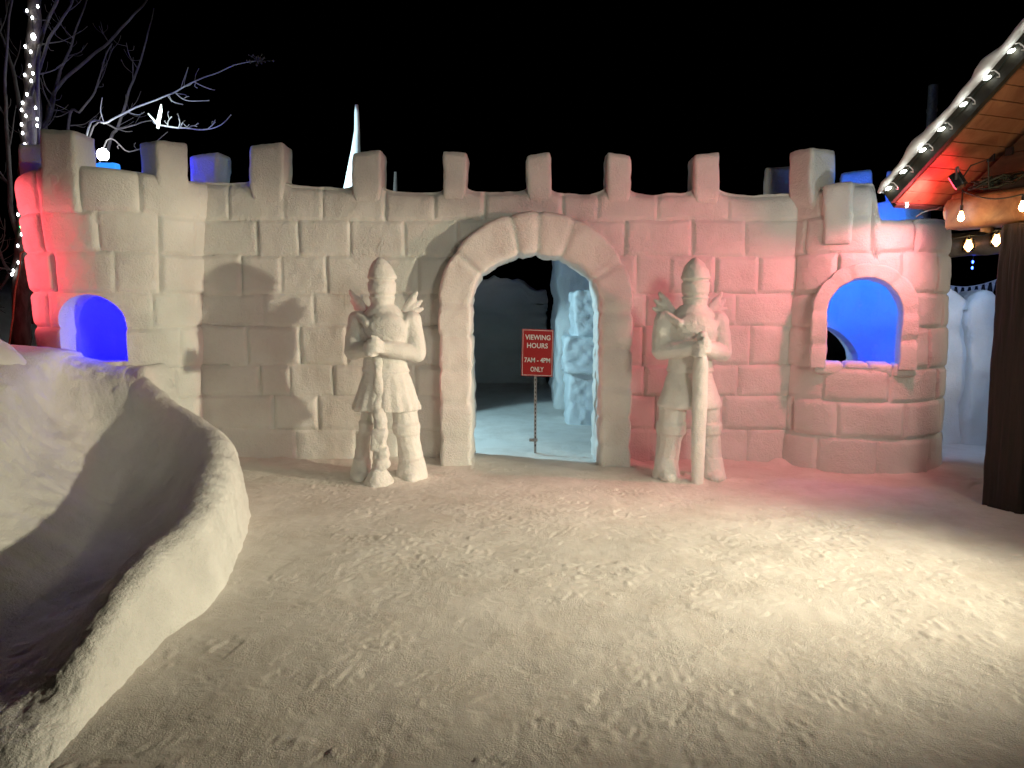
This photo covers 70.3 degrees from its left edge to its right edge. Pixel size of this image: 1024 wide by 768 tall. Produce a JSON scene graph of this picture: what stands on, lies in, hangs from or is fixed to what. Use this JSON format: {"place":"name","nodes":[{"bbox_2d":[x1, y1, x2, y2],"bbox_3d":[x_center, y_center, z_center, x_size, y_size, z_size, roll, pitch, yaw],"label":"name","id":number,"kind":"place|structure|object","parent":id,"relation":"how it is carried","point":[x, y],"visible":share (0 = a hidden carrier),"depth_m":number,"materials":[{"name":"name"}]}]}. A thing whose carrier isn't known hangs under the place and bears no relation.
{"place":"outdoors","nodes":[
{"label":"outdoors","id":0,"kind":"place"},
{"bbox_2d":[393,172,397,190],"bbox_3d":[-1.728,-1.344,10.919,0.095,3.590,0.100,0,6,0],"label":"pole","id":1,"kind":"object","parent":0,"point":[395,188],"visible":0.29,"depth_m":10.73,"materials":[{"name":"grey metal"}]},
{"bbox_2d":[0,271,1023,767],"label":"snow ground","id":2,"kind":"structure","parent":0,"point":[508,597],"depth_m":3.70,"materials":[{"name":"white snow"}]},
{"bbox_2d":[0,339,25,364],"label":"snow mound","id":3,"kind":"object","parent":2,"relation":"on","point":[10,354],"visible":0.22,"depth_m":5.76,"materials":[{"name":"white snow"}]},
{"bbox_2d":[0,0,87,345],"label":"bare tree","id":4,"kind":"object","parent":2,"relation":"on","point":[21,332],"visible":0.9,"depth_m":8.12,"materials":[{"name":"brown plant"}]},
{"bbox_2d":[8,251,24,343],"bbox_3d":[-5.517,-0.904,8.100,0.323,1.184,0.018,0,6,0],"label":"extension cord","id":5,"kind":"object","parent":4,"relation":"hanging from","point":[15,297],"visible":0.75,"depth_m":8.09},
{"bbox_2d":[11,5,38,275],"bbox_3d":[-5.370,-2.655,8.008,0.508,2.903,0.053,0,6,-2],"label":"light string","id":6,"kind":"object","parent":4,"relation":"attached to","point":[33,36],"visible":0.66,"depth_m":7.96,"materials":[{"name":"white"}]},
{"bbox_2d":[16,0,153,323],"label":"bare tree","id":7,"kind":"object","parent":2,"relation":"on","point":[50,110],"visible":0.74,"depth_m":8.94,"materials":[{"name":"brown plant"}]},
{"bbox_2d":[15,129,230,417],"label":"castle tower","id":8,"kind":"structure","parent":2,"relation":"on","point":[114,263],"depth_m":6.80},
{"bbox_2d":[97,148,108,162],"bbox_3d":[-4.788,-1.014,8.692,0.130,3.501,0.130,0,6,0],"label":"globe lamp","id":9,"kind":"object","parent":8,"relation":"on","point":[103,155],"visible":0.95,"depth_m":8.48,"materials":[{"name":"white glass"}]},
{"bbox_2d":[96,163,119,168],"bbox_3d":[-3.786,-2.008,6.827,0.193,0.126,0.103,0,6,0],"label":"marker lamp","id":10,"kind":"object","parent":8,"relation":"on","point":[111,165],"visible":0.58,"depth_m":6.78,"materials":[{"name":"blue plastic"}]},
{"bbox_2d":[0,345,250,767],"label":"snow slide","id":11,"kind":"object","parent":2,"relation":"on","point":[125,515],"visible":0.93,"depth_m":4.50,"materials":[{"name":"white snow"}]},
{"bbox_2d":[86,53,273,162],"bbox_3d":[-4.076,-2.254,8.700,2.539,3.311,0.274,0,6,0],"label":"bare tree","id":12,"kind":"object","parent":2,"relation":"on","point":[140,105],"visible":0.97,"depth_m":8.60,"materials":[{"name":"brown plant"}]},
{"bbox_2d":[148,105,161,128],"bbox_3d":[-4.208,-3.151,8.570,0.179,0.272,0.040,0,6,3],"label":"spike lamp","id":13,"kind":"object","parent":12,"relation":"attached to","point":[158,117],"visible":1,"depth_m":8.56,"materials":[{"name":"white plastic"}]},
{"bbox_2d":[344,104,359,187],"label":"ice spire","id":14,"kind":"structure","parent":2,"relation":"on","point":[355,147],"depth_m":9.67,"materials":[{"name":"white ice"}]},
{"bbox_2d":[344,257,427,487],"bbox_3d":[-1.152,-0.105,6.712,0.691,2.104,0.582,-4,7,-32],"label":"knight statue","id":15,"kind":"object","parent":2,"relation":"on","point":[384,338],"visible":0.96,"depth_m":6.61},
{"bbox_2d":[191,142,797,466],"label":"castle wall","id":16,"kind":"structure","parent":2,"relation":"on","point":[287,263],"depth_m":7.33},
{"bbox_2d":[473,275,547,382],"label":"wall","id":17,"kind":"structure","parent":2,"relation":"on","point":[506,311],"depth_m":14.95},
{"bbox_2d":[521,329,553,452],"bbox_3d":[0.274,0.174,7.907,0.347,1.542,0.032,0,6,0],"label":"notice sign","id":18,"kind":"object","parent":2,"relation":"on","point":[537,352],"visible":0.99,"depth_m":7.84,"materials":[{"name":"metal"}]},
{"bbox_2d":[548,260,589,408],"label":"wall","id":19,"kind":"structure","parent":2,"relation":"on","point":[566,280],"depth_m":11.31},
{"bbox_2d":[561,290,593,424],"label":"ice pillar","id":20,"kind":"structure","parent":2,"relation":"on","point":[577,355],"depth_m":9.89,"materials":[{"name":"white ice"}]},
{"bbox_2d":[652,258,731,484],"bbox_3d":[1.661,-0.104,6.707,0.740,2.104,0.559,0,6,0],"label":"knight statue","id":21,"kind":"object","parent":2,"relation":"on","point":[691,337],"visible":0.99,"depth_m":6.65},
{"bbox_2d":[763,148,951,473],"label":"castle tower","id":22,"kind":"structure","parent":2,"relation":"on","point":[873,280],"depth_m":7.04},
{"bbox_2d":[878,18,1023,513],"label":"log cabin","id":23,"kind":"object","parent":2,"relation":"on","point":[989,124],"visible":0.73,"depth_m":5.74,"materials":[{"name":"brown wood"}]},
{"bbox_2d":[916,206,941,216],"bbox_3d":[3.599,-1.493,6.293,0.039,0.076,0.205,-5,8,-40],"label":"cord","id":24,"kind":"object","parent":23,"relation":"hanging from","point":[929,210],"visible":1,"depth_m":6.28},
{"bbox_2d":[925,84,938,218],"bbox_3d":[5.360,-1.607,9.484,0.130,4.413,0.132,0,6,0],"label":"chimney pipe","id":25,"kind":"object","parent":23,"relation":"on","point":[932,108],"visible":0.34,"depth_m":9.24,"materials":[{"name":"metal"}]},
{"bbox_2d":[885,40,1023,189],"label":"light string","id":26,"kind":"object","parent":23,"relation":"attached to","point":[987,78],"visible":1,"depth_m":5.54,"materials":[{"name":"white"}]},
{"bbox_2d":[948,159,989,189],"bbox_3d":[3.673,-1.663,5.791,0.452,0.229,0.180,-1,6,-8],"label":"flood lamp","id":27,"kind":"object","parent":23,"relation":"attached to","point":[957,179],"visible":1,"depth_m":5.72,"materials":[{"name":"black metal"}]},
{"bbox_2d":[950,279,996,292],"bbox_3d":[5.994,-1.314,9.315,1.163,0.446,0.015,0,6,0],"label":"bunting","id":28,"kind":"object","parent":23,"relation":"hanging from","point":[989,286],"visible":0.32,"depth_m":9.32,"materials":[{"name":"fabric"}]},
{"bbox_2d":[952,189,1023,251],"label":"light string","id":29,"kind":"object","parent":23,"relation":"hanging from","point":[968,244],"visible":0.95,"depth_m":8.30,"materials":[{"name":"white glass"}]},
{"bbox_2d":[967,172,1023,190],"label":"cable bundle","id":30,"kind":"object","parent":23,"relation":"on","point":[1004,179],"visible":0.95,"depth_m":5.79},
{"bbox_2d":[942,289,966,443],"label":"snow slab","id":31,"kind":"structure","parent":2,"relation":"on","point":[954,366],"depth_m":8.44,"materials":[{"name":"white snow"}]},
{"bbox_2d":[958,290,994,444],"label":"snow slab","id":32,"kind":"structure","parent":2,"relation":"on","point":[977,322],"depth_m":8.35,"materials":[{"name":"white snow"}]},
{"bbox_2d":[0,0,1023,310],"label":"sky","id":33,"kind":"structure","parent":0,"point":[659,84],"materials":[{"name":"black"}]}
]}

